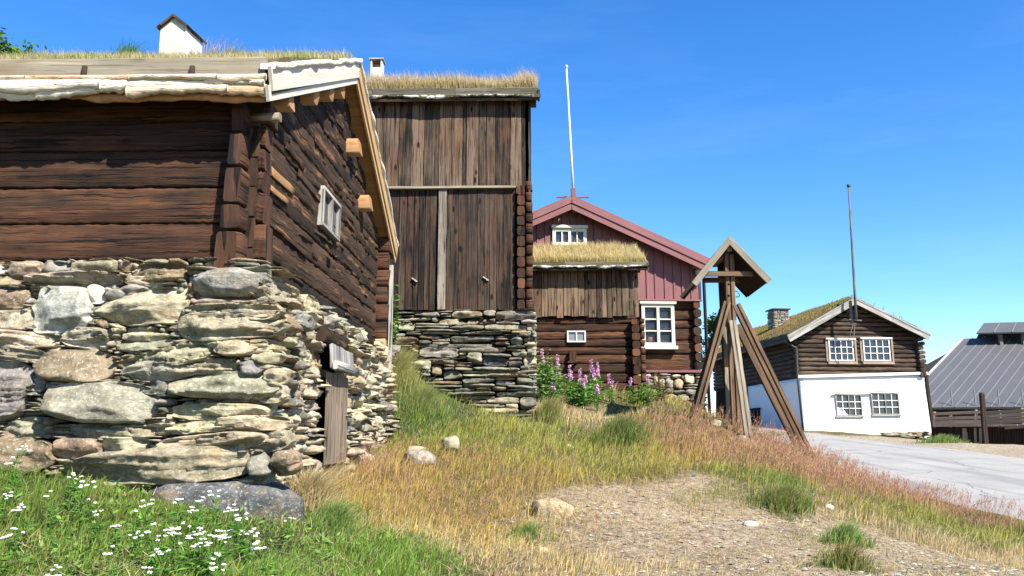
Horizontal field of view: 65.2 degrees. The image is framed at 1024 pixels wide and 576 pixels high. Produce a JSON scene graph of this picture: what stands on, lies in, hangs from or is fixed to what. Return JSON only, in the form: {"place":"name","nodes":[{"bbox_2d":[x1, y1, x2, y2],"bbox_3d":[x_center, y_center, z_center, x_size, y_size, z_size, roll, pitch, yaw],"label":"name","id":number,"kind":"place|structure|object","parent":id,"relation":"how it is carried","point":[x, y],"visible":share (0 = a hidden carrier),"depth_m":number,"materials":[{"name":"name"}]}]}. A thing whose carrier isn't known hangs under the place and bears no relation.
{"place":"outdoors","nodes":[
{"label":"outdoors","id":0,"kind":"place"},
{"bbox_2d":[0,372,1023,575],"bbox_3d":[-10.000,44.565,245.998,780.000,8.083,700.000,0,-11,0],"label":"ground","id":1,"kind":"structure","parent":0,"point":[1008,450],"depth_m":7.78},
{"bbox_2d":[0,491,12,529],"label":"yarrow","id":2,"kind":"object","parent":1,"relation":"on","point":[6,498],"visible":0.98,"depth_m":4.96,"materials":[{"name":"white plant"}]},
{"bbox_2d":[0,534,15,575],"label":"yarrow","id":3,"kind":"object","parent":1,"relation":"on","point":[7,558],"visible":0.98,"depth_m":4.25,"materials":[{"name":"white plant"}]},
{"bbox_2d":[3,456,23,508],"bbox_3d":[-3.314,1.304,5.342,0.127,0.353,0.140,-5,-11,24],"label":"yarrow","id":4,"kind":"object","parent":1,"relation":"on","point":[13,481],"visible":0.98,"depth_m":5.33,"materials":[{"name":"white plant"}]},
{"bbox_2d":[3,527,24,558],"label":"yarrow","id":5,"kind":"object","parent":1,"relation":"on","point":[12,543],"visible":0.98,"depth_m":4.57,"materials":[{"name":"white plant"}]},
{"bbox_2d":[4,445,30,483],"bbox_3d":[-3.613,1.290,5.817,0.112,0.284,0.152,-8,-13,38],"label":"yarrow","id":6,"kind":"object","parent":1,"relation":"on","point":[14,461],"visible":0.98,"depth_m":5.82,"materials":[{"name":"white plant"}]},
{"bbox_2d":[0,27,46,55],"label":"leafy tree","id":7,"kind":"object","parent":1,"relation":"on","point":[7,48],"visible":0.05,"depth_m":21.39,"materials":[{"name":"green plant"}]},
{"bbox_2d":[9,504,37,548],"bbox_3d":[-2.889,1.418,4.729,0.161,0.272,0.161,-12,-24,43],"label":"yarrow","id":8,"kind":"object","parent":1,"relation":"on","point":[24,523],"visible":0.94,"depth_m":4.73,"materials":[{"name":"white plant"}]},
{"bbox_2d":[43,490,59,530],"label":"yarrow","id":9,"kind":"object","parent":1,"relation":"on","point":[50,511],"visible":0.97,"depth_m":5.01,"materials":[{"name":"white plant"}]},
{"bbox_2d":[55,472,82,508],"bbox_3d":[-3.015,1.387,5.458,0.154,0.259,0.154,13,-22,-26],"label":"yarrow","id":10,"kind":"object","parent":1,"relation":"on","point":[71,488],"visible":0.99,"depth_m":5.46,"materials":[{"name":"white plant"}]},
{"bbox_2d":[70,480,96,533],"bbox_3d":[-2.712,1.383,5.020,0.144,0.340,0.149,3,-11,-16],"label":"yarrow","id":11,"kind":"object","parent":1,"relation":"on","point":[83,504],"visible":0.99,"depth_m":5.03,"materials":[{"name":"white plant"}]},
{"bbox_2d":[81,498,95,523],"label":"yarrow","id":12,"kind":"object","parent":1,"relation":"on","point":[87,516],"visible":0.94,"depth_m":5.16,"materials":[{"name":"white plant"}]},
{"bbox_2d":[87,510,107,544],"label":"yarrow","id":13,"kind":"object","parent":1,"relation":"on","point":[98,528],"visible":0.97,"depth_m":4.87,"materials":[{"name":"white plant"}]},
{"bbox_2d":[102,545,120,575],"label":"yarrow","id":14,"kind":"object","parent":1,"relation":"on","point":[112,566],"visible":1,"depth_m":4.10,"materials":[{"name":"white plant"}]},
{"bbox_2d":[110,524,123,553],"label":"yarrow","id":15,"kind":"object","parent":1,"relation":"on","point":[114,541],"visible":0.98,"depth_m":4.76,"materials":[{"name":"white plant"}]},
{"bbox_2d":[123,506,145,550],"bbox_3d":[-2.278,1.457,4.821,0.107,0.278,0.101,-4,-11,21],"label":"yarrow","id":16,"kind":"object","parent":1,"relation":"on","point":[133,529],"visible":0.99,"depth_m":4.83,"materials":[{"name":"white plant"}]},
{"bbox_2d":[128,531,146,565],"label":"yarrow","id":17,"kind":"object","parent":1,"relation":"on","point":[136,544],"visible":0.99,"depth_m":4.63,"materials":[{"name":"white plant"}]},
{"bbox_2d":[136,499,156,547],"bbox_3d":[-2.255,1.454,4.927,0.129,0.303,0.121,-8,-13,36],"label":"yarrow","id":18,"kind":"object","parent":1,"relation":"on","point":[141,520],"visible":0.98,"depth_m":4.92,"materials":[{"name":"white plant"}]},
{"bbox_2d":[144,523,170,575],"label":"yarrow","id":19,"kind":"object","parent":1,"relation":"on","point":[153,546],"visible":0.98,"depth_m":4.44,"materials":[{"name":"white plant"}]},
{"bbox_2d":[147,535,167,567],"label":"yarrow","id":20,"kind":"object","parent":1,"relation":"on","point":[158,540],"visible":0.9,"depth_m":4.65,"materials":[{"name":"white plant"}]},
{"bbox_2d":[150,548,174,575],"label":"yarrow","id":21,"kind":"object","parent":1,"relation":"on","point":[166,564],"visible":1,"depth_m":4.35,"materials":[{"name":"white plant"}]},
{"bbox_2d":[163,527,180,562],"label":"yarrow","id":22,"kind":"object","parent":1,"relation":"on","point":[166,543],"visible":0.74,"depth_m":4.76,"materials":[{"name":"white plant"}]},
{"bbox_2d":[166,498,186,532],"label":"yarrow","id":23,"kind":"object","parent":1,"relation":"on","point":[177,516],"visible":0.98,"depth_m":5.26,"materials":[{"name":"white plant"}]},
{"bbox_2d":[167,527,188,575],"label":"yarrow","id":24,"kind":"object","parent":1,"relation":"on","point":[174,553],"visible":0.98,"depth_m":4.53,"materials":[{"name":"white plant"}]},
{"bbox_2d":[177,521,190,547],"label":"yarrow","id":25,"kind":"object","parent":1,"relation":"on","point":[187,533],"visible":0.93,"depth_m":5.04,"materials":[{"name":"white plant"}]},
{"bbox_2d":[177,537,196,571],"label":"yarrow","id":26,"kind":"object","parent":1,"relation":"on","point":[189,556],"visible":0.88,"depth_m":4.68,"materials":[{"name":"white plant"}]},
{"bbox_2d":[187,497,204,540],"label":"yarrow","id":27,"kind":"object","parent":1,"relation":"on","point":[197,517],"visible":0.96,"depth_m":5.23,"materials":[{"name":"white plant"}]},
{"bbox_2d":[187,506,205,550],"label":"yarrow","id":28,"kind":"object","parent":1,"relation":"on","point":[200,524],"visible":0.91,"depth_m":5.13,"materials":[{"name":"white plant"}]},
{"bbox_2d":[187,545,209,575],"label":"yarrow","id":29,"kind":"object","parent":1,"relation":"on","point":[200,563],"visible":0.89,"depth_m":4.60,"materials":[{"name":"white plant"}]},
{"bbox_2d":[0,14,400,522],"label":"storehouse","id":30,"kind":"structure","parent":1,"relation":"on","point":[198,249],"depth_m":6.80,"materials":[{"name":"brown wood"}]},
{"bbox_2d":[317,185,340,241],"bbox_3d":[-2.106,-0.847,9.245,0.070,0.450,0.793,0,-11,1],"label":"window","id":31,"kind":"structure","parent":30,"relation":"in","point":[329,215],"depth_m":9.22,"materials":[{"name":"white wood"}]},
{"bbox_2d":[323,343,358,464],"bbox_3d":[-1.789,1.226,8.399,0.149,1.202,1.022,0,-11,1],"label":"cellar door","id":32,"kind":"structure","parent":30,"relation":"in","point":[336,396],"depth_m":8.30,"materials":[{"name":"brown wood"}]},
{"bbox_2d":[196,496,206,529],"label":"yarrow","id":33,"kind":"object","parent":1,"relation":"on","point":[201,512],"visible":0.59,"depth_m":5.38,"materials":[{"name":"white plant"}]},
{"bbox_2d":[193,527,210,575],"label":"yarrow","id":34,"kind":"object","parent":1,"relation":"on","point":[202,553],"visible":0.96,"depth_m":4.62,"materials":[{"name":"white plant"}]},
{"bbox_2d":[195,538,218,575],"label":"yarrow","id":35,"kind":"object","parent":1,"relation":"on","point":[200,543],"visible":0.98,"depth_m":4.55,"materials":[{"name":"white plant"}]},
{"bbox_2d":[200,530,226,575],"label":"yarrow","id":36,"kind":"object","parent":1,"relation":"on","point":[206,568],"visible":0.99,"depth_m":4.46,"materials":[{"name":"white plant"}]},
{"bbox_2d":[205,490,224,537],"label":"yarrow","id":37,"kind":"object","parent":1,"relation":"on","point":[214,516],"visible":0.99,"depth_m":5.33,"materials":[{"name":"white plant"}]},
{"bbox_2d":[205,534,228,567],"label":"yarrow","id":38,"kind":"object","parent":1,"relation":"on","point":[222,549],"visible":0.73,"depth_m":4.74,"materials":[{"name":"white plant"}]},
{"bbox_2d":[209,562,225,575],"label":"yarrow","id":39,"kind":"object","parent":1,"relation":"on","point":[212,568],"visible":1,"depth_m":4.20,"materials":[{"name":"white plant"}]},
{"bbox_2d":[210,552,232,575],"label":"yarrow","id":40,"kind":"object","parent":1,"relation":"on","point":[226,569],"visible":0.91,"depth_m":4.47,"materials":[{"name":"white plant"}]},
{"bbox_2d":[219,536,234,565],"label":"yarrow","id":41,"kind":"object","parent":1,"relation":"on","point":[230,552],"visible":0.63,"depth_m":4.93,"materials":[{"name":"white plant"}]},
{"bbox_2d":[223,506,241,536],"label":"yarrow","id":42,"kind":"object","parent":1,"relation":"on","point":[230,524],"visible":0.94,"depth_m":5.43,"materials":[{"name":"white plant"}]},
{"bbox_2d":[228,504,243,545],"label":"yarrow","id":43,"kind":"object","parent":1,"relation":"on","point":[236,525],"visible":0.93,"depth_m":5.22,"materials":[{"name":"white plant"}]},
{"bbox_2d":[233,513,250,564],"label":"yarrow","id":44,"kind":"object","parent":1,"relation":"on","point":[237,519],"visible":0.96,"depth_m":5.05,"materials":[{"name":"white plant"}]},
{"bbox_2d":[235,528,259,571],"bbox_3d":[-1.627,1.619,4.928,0.166,0.280,0.166,-3,-4,17],"label":"yarrow","id":45,"kind":"object","parent":1,"relation":"on","point":[243,549],"visible":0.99,"depth_m":4.91,"materials":[{"name":"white plant"}]},
{"bbox_2d":[250,541,278,575],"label":"yarrow","id":46,"kind":"object","parent":1,"relation":"on","point":[257,548],"visible":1,"depth_m":4.48,"materials":[{"name":"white plant"}]},
{"bbox_2d":[280,517,295,542],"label":"yarrow","id":47,"kind":"object","parent":1,"relation":"on","point":[288,530],"visible":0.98,"depth_m":5.57,"materials":[{"name":"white plant"}]},
{"bbox_2d":[281,462,376,525],"bbox_3d":[-1.670,1.730,6.739,1.004,0.590,0.934,6,-12,-31],"label":"grass tuft","id":48,"kind":"object","parent":1,"relation":"on","point":[310,487],"visible":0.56,"depth_m":6.63,"materials":[{"name":"beige plant"}]},
{"bbox_2d":[295,494,388,546],"bbox_3d":[-1.295,1.781,6.128,0.770,0.430,0.701,4,-11,-21],"label":"grass tuft","id":49,"kind":"object","parent":1,"relation":"on","point":[334,516],"visible":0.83,"depth_m":6.02,"materials":[{"name":"green plant"}]},
{"bbox_2d":[324,449,362,489],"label":"grass tuft","id":50,"kind":"object","parent":1,"relation":"on","point":[338,467],"visible":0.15,"depth_m":8.30,"materials":[{"name":"yellow plant"}]},
{"bbox_2d":[366,445,395,461],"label":"grass tuft","id":51,"kind":"object","parent":1,"relation":"on","point":[376,453],"visible":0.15,"depth_m":9.87,"materials":[{"name":"yellow"}]},
{"bbox_2d":[387,284,403,344],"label":"climbing weed","id":52,"kind":"object","parent":1,"relation":"on","point":[395,321],"visible":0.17,"depth_m":13.39,"materials":[{"name":"green plant"}]},
{"bbox_2d":[392,346,434,398],"bbox_3d":[-1.816,1.431,13.170,1.656,1.215,1.500,0,-11,0],"label":"grass tuft","id":53,"kind":"object","parent":1,"relation":"on","point":[404,370],"visible":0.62,"depth_m":13.03,"materials":[{"name":"green plant"}]},
{"bbox_2d":[404,449,435,467],"bbox_3d":[-1.124,2.090,9.706,0.385,0.262,0.406,0,-11,0],"label":"rock","id":54,"kind":"object","parent":1,"relation":"on","point":[428,455],"visible":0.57,"depth_m":9.57,"materials":[{"name":"stone"}]},
{"bbox_2d":[394,383,461,425],"bbox_3d":[-1.335,1.827,12.577,1.496,0.826,1.242,-3,-11,15],"label":"grass tuft","id":55,"kind":"object","parent":1,"relation":"on","point":[425,398],"visible":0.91,"depth_m":12.39,"materials":[{"name":"green plant"}]},
{"bbox_2d":[441,435,459,450],"bbox_3d":[-0.796,2.049,10.406,0.245,0.260,0.246,0,-11,0],"label":"rock","id":56,"kind":"object","parent":1,"relation":"on","point":[451,441],"visible":0.62,"depth_m":10.32,"materials":[{"name":"stone"}]},
{"bbox_2d":[364,58,540,418],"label":"boarded barn","id":57,"kind":"structure","parent":1,"relation":"on","point":[455,153],"depth_m":14.45,"materials":[{"name":"brown wood"}]},
{"bbox_2d":[446,189,514,310],"bbox_3d":[-0.557,-0.695,14.370,1.228,2.233,0.040,0,-11,1],"label":"barn door","id":58,"kind":"structure","parent":57,"relation":"in","point":[489,214],"depth_m":14.35,"materials":[{"name":"brown wood"}]},
{"bbox_2d":[0,375,1023,575],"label":"meadow grass","id":59,"kind":"structure","parent":1,"relation":"on","point":[944,517],"depth_m":7.82,"materials":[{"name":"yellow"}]},
{"bbox_2d":[1,396,1023,575],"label":"seed head grass","id":60,"kind":"structure","parent":1,"relation":"on","point":[849,477],"depth_m":10.25,"materials":[{"name":"brown plant"}]},
{"bbox_2d":[487,519,574,548],"bbox_3d":[0.172,2.147,7.018,0.753,0.240,0.875,0,-11,0],"label":"grass tuft","id":61,"kind":"object","parent":1,"relation":"on","point":[526,528],"visible":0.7,"depth_m":6.97,"materials":[{"name":"green plant"}]},
{"bbox_2d":[513,394,575,424],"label":"grass tuft","id":62,"kind":"object","parent":1,"relation":"on","point":[549,411],"visible":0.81,"depth_m":13.47,"materials":[{"name":"green plant"}]},
{"bbox_2d":[531,498,574,518],"bbox_3d":[0.402,2.199,7.892,0.435,0.252,0.342,0,-11,0],"label":"rock","id":63,"kind":"object","parent":1,"relation":"on","point":[545,508],"visible":0.6,"depth_m":7.75,"materials":[{"name":"stone"}]},
{"bbox_2d":[534,347,572,403],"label":"leafy bush","id":64,"kind":"object","parent":1,"relation":"on","point":[545,379],"visible":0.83,"depth_m":15.87,"materials":[{"name":"green plant"}]},
{"bbox_2d":[563,365,574,400],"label":"fireweed","id":65,"kind":"object","parent":1,"relation":"on","point":[569,374],"visible":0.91,"depth_m":16.14,"materials":[{"name":"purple plant"}]},
{"bbox_2d":[574,368,582,404],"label":"fireweed","id":66,"kind":"object","parent":1,"relation":"on","point":[579,379],"visible":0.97,"depth_m":15.90,"materials":[{"name":"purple plant"}]},
{"bbox_2d":[580,379,587,408],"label":"fireweed","id":67,"kind":"object","parent":1,"relation":"on","point":[583,398],"visible":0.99,"depth_m":15.77,"materials":[{"name":"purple plant"}]},
{"bbox_2d":[555,373,617,404],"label":"leafy bush","id":68,"kind":"object","parent":1,"relation":"on","point":[589,393],"visible":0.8,"depth_m":15.96,"materials":[{"name":"green plant"}]},
{"bbox_2d":[530,238,648,393],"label":"log shed","id":69,"kind":"structure","parent":1,"relation":"on","point":[582,296],"depth_m":18.16,"materials":[{"name":"brown wood"}]},
{"bbox_2d":[567,331,585,341],"bbox_3d":[1.457,1.100,18.108,0.423,0.261,0.050,0,-11,1],"label":"window","id":70,"kind":"structure","parent":69,"relation":"in","point":[572,336],"depth_m":18.11,"materials":[{"name":"white paint"}]},
{"bbox_2d":[586,359,596,397],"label":"fireweed","id":71,"kind":"object","parent":1,"relation":"on","point":[589,376],"visible":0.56,"depth_m":16.54,"materials":[{"name":"purple plant"}]},
{"bbox_2d":[589,367,599,403],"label":"fireweed","id":72,"kind":"object","parent":1,"relation":"on","point":[593,374],"visible":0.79,"depth_m":16.22,"materials":[{"name":"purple plant"}]},
{"bbox_2d":[594,383,601,410],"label":"fireweed","id":73,"kind":"object","parent":1,"relation":"on","point":[597,395],"visible":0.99,"depth_m":15.47,"materials":[{"name":"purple plant"}]},
{"bbox_2d":[595,362,603,400],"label":"fireweed","id":74,"kind":"object","parent":1,"relation":"on","point":[597,370],"visible":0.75,"depth_m":16.43,"materials":[{"name":"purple plant"}]},
{"bbox_2d":[606,373,612,401],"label":"fireweed","id":75,"kind":"object","parent":1,"relation":"on","point":[608,382],"visible":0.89,"depth_m":16.51,"materials":[{"name":"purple plant"}]},
{"bbox_2d":[609,380,615,403],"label":"fireweed","id":76,"kind":"object","parent":1,"relation":"on","point":[612,390],"visible":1,"depth_m":16.18,"materials":[{"name":"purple plant"}]},
{"bbox_2d":[532,196,710,414],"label":"red house","id":77,"kind":"structure","parent":1,"relation":"on","point":[672,329],"depth_m":21.58,"materials":[{"name":"painted wood"},{"name":"stone"},{"name":"glass"}]},
{"bbox_2d":[551,225,587,245],"bbox_3d":[1.564,-1.425,21.747,0.995,0.559,0.160,1,-11,-3],"label":"window","id":78,"kind":"structure","parent":77,"relation":"in","point":[557,230],"depth_m":21.75,"materials":[{"name":"beige paint"}]},
{"bbox_2d":[556,65,588,212],"bbox_3d":[1.668,-4.126,22.135,0.900,4.284,0.325,0,-11,0],"label":"flagpole","id":79,"kind":"object","parent":77,"relation":"attached to","point":[573,191],"visible":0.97,"depth_m":21.95,"materials":[{"name":"metal"}]},
{"bbox_2d":[639,301,677,349],"bbox_3d":[3.921,1.030,21.604,0.993,1.287,0.396,1,-11,-3],"label":"window","id":80,"kind":"structure","parent":77,"relation":"in","point":[643,304],"depth_m":21.51,"materials":[{"name":"beige paint"}]},
{"bbox_2d":[576,412,669,451],"bbox_3d":[1.623,2.138,11.959,1.730,0.629,1.575,0,-11,0],"label":"grass tuft","id":81,"kind":"object","parent":1,"relation":"on","point":[621,428],"visible":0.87,"depth_m":11.71,"materials":[{"name":"green plant"}]},
{"bbox_2d":[621,383,664,405],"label":"leafy weed","id":82,"kind":"object","parent":1,"relation":"on","point":[644,396],"visible":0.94,"depth_m":16.63,"materials":[{"name":"green plant"}]},
{"bbox_2d":[644,365,677,400],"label":"dry bush","id":83,"kind":"object","parent":1,"relation":"on","point":[659,389],"visible":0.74,"depth_m":17.64,"materials":[{"name":"plant"}]},
{"bbox_2d":[700,312,720,413],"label":"slender tree","id":84,"kind":"object","parent":1,"relation":"on","point":[711,323],"visible":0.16,"depth_m":52.20,"materials":[{"name":"white plant"}]},
{"bbox_2d":[710,419,725,426],"bbox_3d":[3.303,2.175,12.824,0.252,0.138,0.187,0,-11,0],"label":"rock","id":85,"kind":"object","parent":1,"relation":"on","point":[720,422],"visible":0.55,"depth_m":12.76,"materials":[{"name":"stone"}]},
{"bbox_2d":[680,236,815,458],"bbox_3d":[3.938,1.030,13.409,2.100,3.725,2.077,-1,-11,3],"label":"bell frame","id":86,"kind":"object","parent":1,"relation":"on","point":[737,266],"visible":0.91,"depth_m":13.28,"materials":[{"name":"brown wood"}]},
{"bbox_2d":[743,520,757,526],"bbox_3d":[2.388,2.365,8.003,0.154,0.074,0.083,0,-11,0],"label":"rock","id":87,"kind":"object","parent":1,"relation":"on","point":[750,523],"visible":0.77,"depth_m":7.97,"materials":[{"name":"stone"}]},
{"bbox_2d":[722,479,837,528],"bbox_3d":[3.022,2.319,8.798,1.146,0.481,1.240,10,-14,-43],"label":"grass tuft","id":88,"kind":"object","parent":1,"relation":"on","point":[785,497],"visible":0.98,"depth_m":8.63,"materials":[{"name":"green plant"}]},
{"bbox_2d":[700,295,932,437],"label":"whitewashed house","id":89,"kind":"structure","parent":1,"relation":"on","point":[830,378],"depth_m":36.27,"materials":[{"name":"white stucco"},{"name":"wood"},{"name":"grass"}]},
{"bbox_2d":[749,408,760,426],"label":"window","id":90,"kind":"structure","parent":89,"relation":"in","point":[755,411],"depth_m":40.60,"materials":[{"name":"black glass"}]},
{"bbox_2d":[825,338,857,364],"bbox_3d":[14.933,2.861,36.236,1.461,1.187,0.156,1,-11,-5],"label":"window","id":91,"kind":"structure","parent":89,"relation":"in","point":[839,349],"depth_m":36.24,"materials":[{"name":"white paint"}]},
{"bbox_2d":[834,394,864,416],"bbox_3d":[15.052,5.259,35.736,1.315,1.027,0.136,1,-11,-5],"label":"window","id":92,"kind":"structure","parent":89,"relation":"in","point":[851,404],"depth_m":35.76,"materials":[{"name":"white paint"}]},
{"bbox_2d":[847,184,861,347],"bbox_3d":[15.257,-1.058,36.129,0.642,7.504,0.337,-4,-11,21],"label":"flagpole","id":93,"kind":"object","parent":89,"relation":"attached to","point":[851,319],"visible":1,"depth_m":35.85,"materials":[{"name":"metal"}]},
{"bbox_2d":[859,337,894,364],"bbox_3d":[16.619,2.860,36.402,1.577,1.222,0.156,1,-11,-5],"label":"window","id":94,"kind":"structure","parent":89,"relation":"in","point":[874,348],"depth_m":36.41,"materials":[{"name":"white paint"}]},
{"bbox_2d":[870,393,901,415],"bbox_3d":[16.764,5.227,35.910,1.395,1.033,0.136,1,-11,-5],"label":"window","id":95,"kind":"structure","parent":89,"relation":"in","point":[882,404],"depth_m":35.93,"materials":[{"name":"white paint"}]},
{"bbox_2d":[793,538,894,575],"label":"grass tuft","id":96,"kind":"object","parent":1,"relation":"on","point":[847,557],"visible":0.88,"depth_m":5.85,"materials":[{"name":"green plant"}]},
{"bbox_2d":[802,516,895,551],"bbox_3d":[2.919,2.191,7.183,0.789,0.271,0.774,0,-11,0],"label":"grass tuft","id":97,"kind":"object","parent":1,"relation":"on","point":[845,532],"visible":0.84,"depth_m":7.08,"materials":[{"name":"green plant"}]},
{"bbox_2d":[880,431,930,439],"bbox_3d":[16.806,6.208,33.458,3.496,0.431,0.896,4,-11,-19],"label":"slate pile","id":98,"kind":"object","parent":1,"relation":"on","point":[921,435],"visible":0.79,"depth_m":33.08,"materials":[{"name":"stone"}]},
{"bbox_2d":[900,433,978,443],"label":"grass tuft","id":99,"kind":"object","parent":1,"relation":"on","point":[941,438],"visible":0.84,"depth_m":27.97,"materials":[{"name":"green plant"}]},
{"bbox_2d":[923,321,1023,426],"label":"sheet roof barn","id":100,"kind":"structure","parent":1,"relation":"on","point":[988,361],"depth_m":60.97,"materials":[{"name":"metal"}]},
{"bbox_2d":[931,427,1023,444],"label":"plank retaining wall","id":101,"kind":"structure","parent":1,"relation":"on","point":[999,435],"depth_m":31.56,"materials":[{"name":"brown wood"}]},
{"bbox_2d":[933,408,1023,428],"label":"rail fence","id":102,"kind":"object","parent":101,"relation":"on","point":[975,422],"visible":0.88,"depth_m":31.72,"materials":[{"name":"brown wood"}]},
{"bbox_2d":[979,392,988,443],"bbox_3d":[17.811,5.082,30.179,0.222,2.263,0.150,0,-11,0],"label":"dark post","id":103,"kind":"object","parent":1,"relation":"on","point":[984,428],"visible":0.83,"depth_m":30.16,"materials":[{"name":"wood"}]},
{"bbox_2d":[0,0,1023,415],"label":"sky","id":104,"kind":"structure","parent":0,"point":[696,124],"materials":[{"name":"blue"}]},
{"bbox_2d":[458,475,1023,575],"bbox_3d":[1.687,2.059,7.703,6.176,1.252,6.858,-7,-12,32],"label":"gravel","id":105,"kind":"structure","parent":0,"point":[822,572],"depth_m":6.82,"materials":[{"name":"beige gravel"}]},
{"bbox_2d":[753,427,1023,519],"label":"road","id":106,"kind":"structure","parent":0,"point":[976,475],"depth_m":16.33,"materials":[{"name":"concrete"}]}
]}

